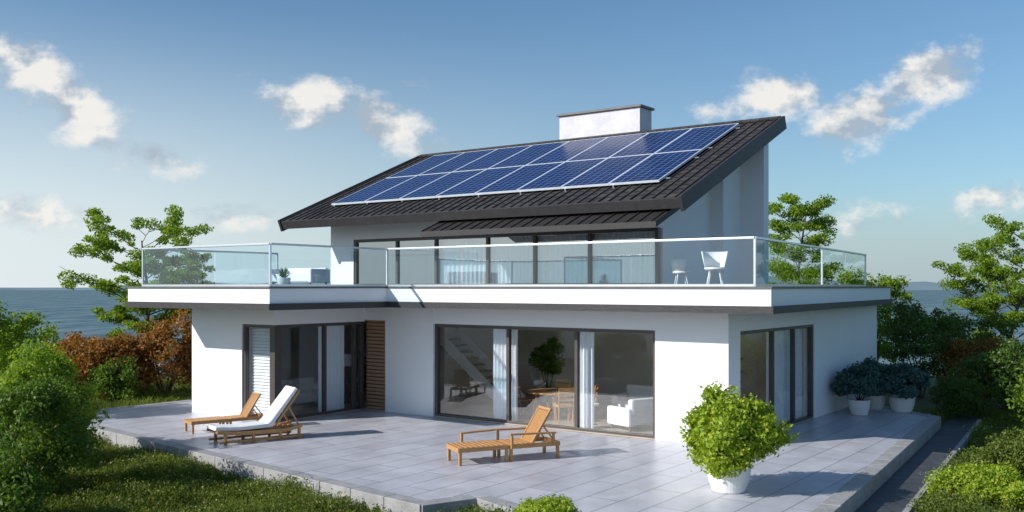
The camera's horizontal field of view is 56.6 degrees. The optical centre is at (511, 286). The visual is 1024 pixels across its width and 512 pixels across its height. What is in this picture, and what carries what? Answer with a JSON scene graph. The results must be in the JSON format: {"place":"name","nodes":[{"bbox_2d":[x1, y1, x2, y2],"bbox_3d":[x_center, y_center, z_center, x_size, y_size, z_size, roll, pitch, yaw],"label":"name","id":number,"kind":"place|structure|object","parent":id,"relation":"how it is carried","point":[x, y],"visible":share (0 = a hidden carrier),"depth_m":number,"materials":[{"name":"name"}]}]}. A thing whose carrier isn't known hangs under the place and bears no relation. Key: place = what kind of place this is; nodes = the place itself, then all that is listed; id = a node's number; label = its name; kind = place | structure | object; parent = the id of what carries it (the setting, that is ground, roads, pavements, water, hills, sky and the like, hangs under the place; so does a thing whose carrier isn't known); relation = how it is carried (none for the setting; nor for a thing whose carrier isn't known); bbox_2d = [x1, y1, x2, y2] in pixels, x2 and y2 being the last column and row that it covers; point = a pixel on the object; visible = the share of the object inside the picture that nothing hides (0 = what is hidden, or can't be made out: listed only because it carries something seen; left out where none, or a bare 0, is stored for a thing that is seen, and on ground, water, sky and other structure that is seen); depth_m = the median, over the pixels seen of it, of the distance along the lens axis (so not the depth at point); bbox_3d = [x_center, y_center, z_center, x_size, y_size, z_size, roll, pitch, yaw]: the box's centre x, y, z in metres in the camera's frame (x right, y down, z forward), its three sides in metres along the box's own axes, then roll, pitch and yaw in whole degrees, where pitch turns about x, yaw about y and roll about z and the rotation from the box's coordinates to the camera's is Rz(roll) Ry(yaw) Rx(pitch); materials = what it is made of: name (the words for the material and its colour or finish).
{"place":"outdoors","nodes":[
{"label":"outdoors","id":0,"kind":"place"},
{"bbox_2d":[263,377,317,408],"bbox_3d":[-6.357,3.170,28.264,0.880,0.800,1.960,0,0,36],"label":"sofa","id":1,"kind":"object","parent":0,"point":[307,387],"visible":0.27,"depth_m":28.39,"materials":[{"name":"fabric"}]},
{"bbox_2d":[344,354,350,403],"bbox_3d":[-5.034,2.820,29.035,0.480,1.500,0.480,0,0,36],"label":"standing lamp","id":2,"kind":"object","parent":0,"point":[347,360],"visible":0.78,"depth_m":28.89,"materials":[{"name":"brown wood"}]},
{"bbox_2d":[0,289,1023,375],"bbox_3d":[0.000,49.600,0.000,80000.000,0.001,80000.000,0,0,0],"label":"sea","id":3,"kind":"structure","parent":0,"point":[69,310],"depth_m":2234.69,"materials":[{"name":"blue liquid"}]},
{"bbox_2d":[0,276,1023,289],"bbox_3d":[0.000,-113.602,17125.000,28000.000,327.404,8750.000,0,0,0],"label":"hills","id":4,"kind":"structure","parent":0,"point":[925,285],"depth_m":13792.92,"materials":[{"name":"blue"}]},
{"bbox_2d":[0,0,1023,287],"label":"sky","id":5,"kind":"structure","parent":0,"point":[243,116],"materials":[{"name":"blue"}]},
{"bbox_2d":[99,401,926,511],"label":"terrace","id":6,"kind":"structure","parent":0,"point":[406,454],"depth_m":19.78,"materials":[{"name":"tile"}]},
{"bbox_2d":[184,392,262,433],"bbox_3d":[-7.217,3.165,23.988,1.928,0.871,0.592,0,0,-36],"label":"sun lounger","id":7,"kind":"object","parent":6,"relation":"on","point":[245,415],"visible":0.88,"depth_m":24.00,"materials":[{"name":"brown wood"}]},
{"bbox_2d":[207,386,302,445],"bbox_3d":[-6.027,3.000,22.280,2.081,1.200,0.740,0,0,-36],"label":"sun lounger","id":8,"kind":"object","parent":6,"relation":"on","point":[268,419],"visible":1,"depth_m":22.30,"materials":[{"name":"white fabric"}]},
{"bbox_2d":[446,405,559,465],"bbox_3d":[-0.173,3.082,19.840,2.295,1.037,0.820,0,0,-24],"label":"sun lounger","id":9,"kind":"object","parent":6,"relation":"on","point":[530,434],"visible":1,"depth_m":19.83,"materials":[{"name":"brown wood"}]},
{"bbox_2d":[125,104,892,443],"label":"modern house","id":10,"kind":"structure","parent":6,"relation":"on","point":[391,302],"depth_m":26.54,"materials":[{"name":"paint"}]},
{"bbox_2d":[243,324,269,407],"bbox_3d":[-6.802,2.295,25.587,1.180,2.550,0.140,0,0,36],"label":"window","id":11,"kind":"structure","parent":10,"relation":"in","point":[245,326],"depth_m":25.85,"materials":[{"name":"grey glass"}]},
{"bbox_2d":[276,268,292,283],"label":"spiky plant","id":12,"kind":"object","parent":10,"relation":"on","point":[283,279],"visible":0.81,"depth_m":23.45,"materials":[{"name":"green plant"}]},
{"bbox_2d":[272,268,329,283],"bbox_3d":[-6.375,-0.279,28.546,1.854,0.558,0.792,0,0,36],"label":"outdoor sofa","id":13,"kind":"object","parent":10,"relation":"on","point":[315,275],"visible":0.77,"depth_m":28.13,"materials":[{"name":"fabric"}]},
{"bbox_2d":[280,321,363,420],"bbox_3d":[-5.314,2.295,26.533,0.140,2.550,3.140,0,0,36],"label":"sliding door","id":14,"kind":"structure","parent":10,"relation":"in","point":[353,324],"depth_m":27.34,"materials":[{"name":"clear glass"}]},
{"bbox_2d":[318,325,343,411],"bbox_3d":[-5.185,2.105,27.292,0.099,2.910,1.000,0,0,36],"label":"curtain","id":15,"kind":"object","parent":10,"relation":"hanging from","point":[335,367],"visible":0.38,"depth_m":27.37,"materials":[{"name":"fabric"}]},
{"bbox_2d":[332,175,416,204],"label":"solar panel","id":16,"kind":"object","parent":10,"relation":"attached to","point":[369,192],"visible":0.96,"depth_m":33.28,"materials":[{"name":"blue glass"}]},
{"bbox_2d":[364,172,450,202],"bbox_3d":[-3.525,-3.389,32.478,1.557,0.060,2.942,0,23,36],"label":"solar panel","id":17,"kind":"object","parent":10,"relation":"attached to","point":[396,193],"visible":0.99,"depth_m":32.36,"materials":[{"name":"blue glass"}]},
{"bbox_2d":[387,152,464,177],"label":"solar panel","id":18,"kind":"object","parent":10,"relation":"attached to","point":[425,165],"visible":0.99,"depth_m":35.58,"materials":[{"name":"blue glass"}]},
{"bbox_2d":[399,169,485,200],"bbox_3d":[-2.255,-3.389,31.558,1.557,0.060,2.942,0,23,36],"label":"solar panel","id":19,"kind":"object","parent":10,"relation":"attached to","point":[434,189],"visible":1,"depth_m":31.44,"materials":[{"name":"blue glass"}]},
{"bbox_2d":[419,149,496,174],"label":"solar panel","id":20,"kind":"object","parent":10,"relation":"attached to","point":[457,162],"visible":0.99,"depth_m":34.65,"materials":[{"name":"blue glass"}]},
{"bbox_2d":[442,238,485,283],"bbox_3d":[-1.469,-0.810,30.379,2.000,1.580,0.060,0,0,36],"label":"curtain","id":21,"kind":"object","parent":10,"relation":"hanging from","point":[463,265],"visible":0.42,"depth_m":30.43,"materials":[{"name":"fabric"}]},
{"bbox_2d":[436,165,524,197],"bbox_3d":[-0.984,-3.389,30.638,1.557,0.060,2.942,0,23,36],"label":"solar panel","id":22,"kind":"object","parent":10,"relation":"attached to","point":[473,185],"visible":1,"depth_m":30.51,"materials":[{"name":"blue glass"}]},
{"bbox_2d":[440,328,524,401],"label":"staircase","id":23,"kind":"structure","parent":10,"relation":"on","point":[465,363],"depth_m":29.63,"materials":[{"name":"grey wood"}]},
{"bbox_2d":[453,145,531,171],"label":"solar panel","id":24,"kind":"object","parent":10,"relation":"attached to","point":[493,158],"visible":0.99,"depth_m":33.73,"materials":[{"name":"blue glass"}]},
{"bbox_2d":[493,329,517,420],"bbox_3d":[-0.181,2.105,25.336,0.800,2.910,0.099,0,0,36],"label":"curtain","id":25,"kind":"object","parent":10,"relation":"hanging from","point":[499,373],"visible":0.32,"depth_m":25.38,"materials":[{"name":"fabric"}]},
{"bbox_2d":[354,227,659,284],"bbox_3d":[-0.691,-0.820,29.594,11.720,1.600,0.140,0,0,36],"label":"window","id":26,"kind":"structure","parent":10,"relation":"in","point":[590,233],"depth_m":29.13,"materials":[{"name":"clear glass"}]},
{"bbox_2d":[492,236,532,283],"bbox_3d":[0.070,-0.810,29.265,1.700,1.580,0.060,0,0,36],"label":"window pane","id":27,"kind":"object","parent":10,"relation":"hanging from","point":[512,264],"visible":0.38,"depth_m":29.30,"materials":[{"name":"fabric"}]},
{"bbox_2d":[475,162,563,194],"bbox_3d":[0.287,-3.389,29.718,1.557,0.060,2.942,0,23,36],"label":"solar panel","id":28,"kind":"object","parent":10,"relation":"attached to","point":[514,181],"visible":1,"depth_m":29.59,"materials":[{"name":"blue glass"}]},
{"bbox_2d":[518,381,533,416],"bbox_3d":[0.297,3.100,26.209,0.517,0.940,0.440,0,0,26],"label":"dining chair","id":29,"kind":"object","parent":10,"relation":"on","point":[521,400],"visible":0.52,"depth_m":26.27,"materials":[{"name":"brown wood"}]},
{"bbox_2d":[488,141,568,168],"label":"solar panel","id":30,"kind":"object","parent":10,"relation":"attached to","point":[530,154],"visible":0.97,"depth_m":32.81,"materials":[{"name":"blue glass"}]},
{"bbox_2d":[435,324,654,437],"bbox_3d":[0.665,2.300,24.341,6.820,2.540,0.140,0,0,36],"label":"sliding door","id":31,"kind":"structure","parent":10,"relation":"in","point":[576,426],"depth_m":24.36,"materials":[{"name":"clear glass"}]},
{"bbox_2d":[528,337,565,401],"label":"indoor plant","id":32,"kind":"object","parent":10,"relation":"on","point":[546,359],"visible":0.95,"depth_m":29.23,"materials":[{"name":"green plant"}]},
{"bbox_2d":[526,388,572,420],"bbox_3d":[1.083,3.202,25.718,1.400,0.745,1.400,0,0,36],"label":"dining table","id":33,"kind":"object","parent":10,"relation":"on","point":[548,391],"visible":0.71,"depth_m":25.61,"materials":[{"name":"brown wood"}]},
{"bbox_2d":[516,158,606,191],"bbox_3d":[1.557,-3.389,28.798,1.557,0.060,2.942,0,23,36],"label":"solar panel","id":34,"kind":"object","parent":10,"relation":"attached to","point":[559,176],"visible":1,"depth_m":28.66,"materials":[{"name":"blue glass"}]},
{"bbox_2d":[552,379,570,414],"bbox_3d":[1.398,3.100,26.701,0.440,0.940,0.517,0,0,16],"label":"dining chair","id":35,"kind":"object","parent":10,"relation":"on","point":[563,380],"visible":0.53,"depth_m":26.87,"materials":[{"name":"brown wood"}]},
{"bbox_2d":[540,234,587,282],"bbox_3d":[1.589,-0.810,28.165,1.850,1.580,0.060,0,0,36],"label":"window pane","id":36,"kind":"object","parent":10,"relation":"hanging from","point":[563,263],"visible":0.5,"depth_m":28.20,"materials":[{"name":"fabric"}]},
{"bbox_2d":[554,388,573,423],"bbox_3d":[1.370,3.100,24.888,0.440,0.940,0.517,0,0,-14],"label":"dining chair","id":37,"kind":"object","parent":10,"relation":"on","point":[559,405],"visible":0.85,"depth_m":24.70,"materials":[{"name":"brown wood"}]},
{"bbox_2d":[527,137,607,164],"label":"solar panel","id":38,"kind":"object","parent":10,"relation":"attached to","point":[567,151],"visible":0.97,"depth_m":31.89,"materials":[{"name":"blue glass"}]},
{"bbox_2d":[580,332,593,428],"bbox_3d":[1.844,2.105,23.870,0.500,2.910,0.099,0,0,36],"label":"curtain","id":39,"kind":"object","parent":10,"relation":"hanging from","point":[586,379],"visible":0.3,"depth_m":23.82,"materials":[{"name":"fabric"}]},
{"bbox_2d":[594,384,598,418],"bbox_3d":[2.044,3.100,25.541,0.517,0.940,0.440,0,0,16],"label":"dining chair","id":40,"kind":"object","parent":10,"relation":"on","point":[596,390],"visible":0.41,"depth_m":25.65,"materials":[{"name":"brown wood"}]},
{"bbox_2d":[561,154,652,188],"bbox_3d":[2.828,-3.389,27.878,1.557,0.060,2.942,0,23,36],"label":"solar panel","id":41,"kind":"object","parent":10,"relation":"attached to","point":[605,172],"visible":0.99,"depth_m":27.74,"materials":[{"name":"blue glass"}]},
{"bbox_2d":[566,133,647,161],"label":"solar panel","id":42,"kind":"object","parent":10,"relation":"attached to","point":[608,147],"visible":0.99,"depth_m":30.96,"materials":[{"name":"blue glass"}]},
{"bbox_2d":[595,232,653,282],"bbox_3d":[3.181,-0.810,27.013,1.920,1.580,0.060,0,0,36],"label":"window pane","id":43,"kind":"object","parent":10,"relation":"hanging from","point":[624,262],"visible":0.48,"depth_m":26.99,"materials":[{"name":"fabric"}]},
{"bbox_2d":[607,397,652,431],"bbox_3d":[3.076,3.170,23.834,1.110,0.800,0.880,0,0,-34],"label":"armchair","id":44,"kind":"object","parent":10,"relation":"on","point":[638,412],"visible":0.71,"depth_m":23.43,"materials":[{"name":"fabric"}]},
{"bbox_2d":[611,384,652,407],"bbox_3d":[3.909,3.170,26.041,2.260,0.800,0.880,0,0,36],"label":"sofa","id":45,"kind":"object","parent":10,"relation":"on","point":[633,391],"visible":0.29,"depth_m":26.53,"materials":[{"name":"fabric"}]},
{"bbox_2d":[609,128,691,157],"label":"solar panel","id":46,"kind":"object","parent":10,"relation":"attached to","point":[651,142],"visible":0.97,"depth_m":30.04,"materials":[{"name":"blue glass"}]},
{"bbox_2d":[608,149,701,185],"bbox_3d":[4.099,-3.389,26.958,1.557,0.060,2.942,0,23,36],"label":"solar panel","id":47,"kind":"object","parent":10,"relation":"attached to","point":[657,167],"visible":1,"depth_m":26.79,"materials":[{"name":"blue glass"}]},
{"bbox_2d":[670,258,689,283],"bbox_3d":[4.444,-0.367,25.115,0.517,0.739,0.575,0,0,0],"label":"balcony chair","id":48,"kind":"object","parent":10,"relation":"on","point":[678,266],"visible":0.94,"depth_m":24.92,"materials":[{"name":"plastic"}]},
{"bbox_2d":[654,123,738,153],"bbox_3d":[5.697,-4.529,29.166,1.557,0.062,2.942,0,23,36],"label":"solar panel","id":49,"kind":"object","parent":10,"relation":"attached to","point":[702,138],"visible":1,"depth_m":29.09,"materials":[{"name":"blue glass"}]},
{"bbox_2d":[701,251,728,283],"bbox_3d":[5.032,-0.431,23.516,0.676,0.870,0.608,0,0,19],"label":"balcony chair","id":50,"kind":"object","parent":10,"relation":"on","point":[714,261],"visible":0.95,"depth_m":23.65,"materials":[{"name":"plastic"}]},
{"bbox_2d":[740,324,812,428],"bbox_3d":[6.647,2.300,23.856,0.140,2.540,5.150,0,0,36],"label":"window","id":51,"kind":"structure","parent":10,"relation":"in","point":[809,327],"depth_m":24.74,"materials":[{"name":"clear glass"}]},
{"bbox_2d":[766,328,801,423],"bbox_3d":[7.157,2.300,24.900,0.079,2.520,2.600,0,0,36],"label":"curtain","id":52,"kind":"object","parent":10,"relation":"hanging from","point":[782,372],"visible":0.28,"depth_m":24.91,"materials":[{"name":"fabric"}]},
{"bbox_2d":[679,381,802,493],"bbox_3d":[3.790,2.634,16.720,1.994,1.933,2.036,0,0,45],"label":"potted shrub","id":53,"kind":"object","parent":6,"relation":"on","point":[730,438],"visible":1,"depth_m":16.39,"materials":[{"name":"green plant"}]},
{"bbox_2d":[830,359,894,414],"bbox_3d":[9.793,2.824,26.672,1.566,1.552,1.547,0,0,-36],"label":"potted shrub","id":54,"kind":"object","parent":6,"relation":"on","point":[857,379],"visible":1,"depth_m":26.42,"materials":[{"name":"green plant"}]},
{"bbox_2d":[856,356,904,409],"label":"potted shrub","id":55,"kind":"object","parent":6,"relation":"on","point":[878,401],"visible":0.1,"depth_m":27.64,"materials":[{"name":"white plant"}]},
{"bbox_2d":[881,362,930,412],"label":"potted shrub","id":56,"kind":"object","parent":6,"relation":"on","point":[905,390],"visible":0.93,"depth_m":27.07,"materials":[{"name":"green plant"}]},
{"bbox_2d":[13,371,1023,511],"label":"ground","id":57,"kind":"structure","parent":0,"point":[921,403],"depth_m":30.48,"materials":[{"name":"green plant"}]},
{"bbox_2d":[0,431,54,511],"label":"shrub","id":58,"kind":"object","parent":57,"relation":"on","point":[14,478],"visible":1,"depth_m":14.93,"materials":[{"name":"green plant"}]},
{"bbox_2d":[0,302,62,382],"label":"shrub","id":59,"kind":"object","parent":57,"relation":"on","point":[10,332],"visible":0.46,"depth_m":25.89,"materials":[{"name":"green plant"}]},
{"bbox_2d":[0,370,108,496],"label":"shrub","id":60,"kind":"object","parent":57,"relation":"on","point":[35,405],"visible":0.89,"depth_m":17.23,"materials":[{"name":"green plant"}]},
{"bbox_2d":[0,338,109,463],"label":"shrub","id":61,"kind":"object","parent":57,"relation":"on","point":[31,363],"visible":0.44,"depth_m":20.42,"materials":[{"name":"green plant"}]},
{"bbox_2d":[40,331,94,387],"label":"shrub","id":62,"kind":"object","parent":57,"relation":"on","point":[77,335],"visible":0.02,"depth_m":35.91,"materials":[{"name":"green plant"}]},
{"bbox_2d":[52,328,158,397],"bbox_3d":[-14.743,2.735,33.510,3.974,2.539,3.072,0,0,0],"label":"shrub","id":63,"kind":"object","parent":57,"relation":"on","point":[89,352],"visible":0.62,"depth_m":32.90,"materials":[{"name":"brown plant"}]},
{"bbox_2d":[78,355,139,401],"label":"shrub","id":64,"kind":"object","parent":57,"relation":"on","point":[109,381],"visible":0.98,"depth_m":32.18,"materials":[{"name":"green plant"}]},
{"bbox_2d":[56,204,215,386],"bbox_3d":[-14.386,0.586,36.840,5.424,7.375,5.327,0,0,0],"label":"tree","id":65,"kind":"object","parent":57,"relation":"on","point":[192,263],"visible":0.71,"depth_m":36.32,"materials":[{"name":"green plant"}]},
{"bbox_2d":[115,308,191,392],"bbox_3d":[-12.652,2.351,34.522,3.656,3.304,3.271,0,0,0],"label":"shrub","id":66,"kind":"object","parent":57,"relation":"on","point":[160,343],"visible":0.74,"depth_m":34.01,"materials":[{"name":"brown plant"}]},
{"bbox_2d":[87,400,940,511],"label":"terrace kerb","id":67,"kind":"structure","parent":57,"relation":"on","point":[858,490],"depth_m":18.42,"materials":[{"name":"concrete"}]},
{"bbox_2d":[29,413,1012,511],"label":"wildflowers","id":68,"kind":"object","parent":57,"relation":"on","point":[314,490],"visible":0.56,"depth_m":17.98,"materials":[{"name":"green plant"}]},
{"bbox_2d":[24,407,1023,511],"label":"ground cover","id":69,"kind":"object","parent":57,"relation":"on","point":[309,505],"visible":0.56,"depth_m":17.30,"materials":[{"name":"green plant"}]},
{"bbox_2d":[512,494,581,511],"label":"shrub","id":70,"kind":"object","parent":57,"relation":"on","point":[548,503],"visible":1,"depth_m":13.09,"materials":[{"name":"green plant"}]},
{"bbox_2d":[776,253,835,284],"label":"shrub","id":71,"kind":"object","parent":57,"relation":"on","point":[810,275],"visible":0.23,"depth_m":41.85,"materials":[{"name":"green plant"}]},
{"bbox_2d":[769,192,843,283],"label":"tree","id":72,"kind":"object","parent":57,"relation":"on","point":[786,251],"visible":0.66,"depth_m":42.47,"materials":[{"name":"green plant"}]},
{"bbox_2d":[836,265,914,361],"bbox_3d":[14.639,1.571,38.946,3.405,4.853,2.940,0,0,0],"label":"shrub","id":73,"kind":"object","parent":57,"relation":"on","point":[888,281],"visible":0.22,"depth_m":38.38,"materials":[{"name":"green plant"}]},
{"bbox_2d":[879,297,980,397],"bbox_3d":[14.338,2.182,33.586,3.469,3.636,3.240,0,0,-34],"label":"shrub","id":74,"kind":"object","parent":57,"relation":"on","point":[914,319],"visible":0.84,"depth_m":33.19,"materials":[{"name":"green plant"}]},
{"bbox_2d":[902,419,981,511],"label":"path kerb","id":75,"kind":"structure","parent":57,"relation":"on","point":[960,444],"depth_m":20.98,"materials":[{"name":"concrete"}]},
{"bbox_2d":[927,371,996,417],"bbox_3d":[13.402,3.259,28.452,1.534,1.485,1.784,0,0,-13],"label":"shrub","id":76,"kind":"object","parent":57,"relation":"on","point":[957,394],"visible":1,"depth_m":28.06,"materials":[{"name":"green plant"}]},
{"bbox_2d":[919,455,1023,509],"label":"shrub","id":77,"kind":"object","parent":57,"relation":"on","point":[996,481],"visible":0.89,"depth_m":17.16,"materials":[{"name":"green plant"}]},
{"bbox_2d":[919,307,1023,378],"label":"shrub","id":78,"kind":"object","parent":57,"relation":"on","point":[1000,325],"visible":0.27,"depth_m":34.76,"materials":[{"name":"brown plant"}]},
{"bbox_2d":[935,336,1018,397],"bbox_3d":[15.818,2.812,31.944,3.045,2.382,2.500,0,0,0],"label":"shrub","id":79,"kind":"object","parent":57,"relation":"on","point":[959,350],"visible":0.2,"depth_m":32.07,"materials":[{"name":"green plant"}]},
{"bbox_2d":[931,214,1023,348],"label":"tree","id":80,"kind":"object","parent":57,"relation":"on","point":[991,270],"visible":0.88,"depth_m":36.90,"materials":[{"name":"green plant"}]},
{"bbox_2d":[944,337,1023,412],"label":"shrub","id":81,"kind":"object","parent":57,"relation":"on","point":[995,362],"visible":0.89,"depth_m":29.18,"materials":[{"name":"green plant"}]},
{"bbox_2d":[955,431,1023,478],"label":"shrub","id":82,"kind":"object","parent":57,"relation":"on","point":[994,451],"visible":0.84,"depth_m":19.36,"materials":[{"name":"green plant"}]},
{"bbox_2d":[997,425,1023,444],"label":"shrub","id":83,"kind":"object","parent":57,"relation":"on","point":[1013,435],"visible":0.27,"depth_m":22.27,"materials":[{"name":"green plant"}]},
{"bbox_2d":[1005,359,1023,422],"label":"shrub","id":84,"kind":"object","parent":57,"relation":"on","point":[1020,401],"visible":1,"depth_m":26.13,"materials":[{"name":"green plant"}]},
{"bbox_2d":[855,416,981,511],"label":"path","id":85,"kind":"structure","parent":0,"point":[897,490],"depth_m":20.13,"materials":[{"name":"grey concrete"}]}
]}

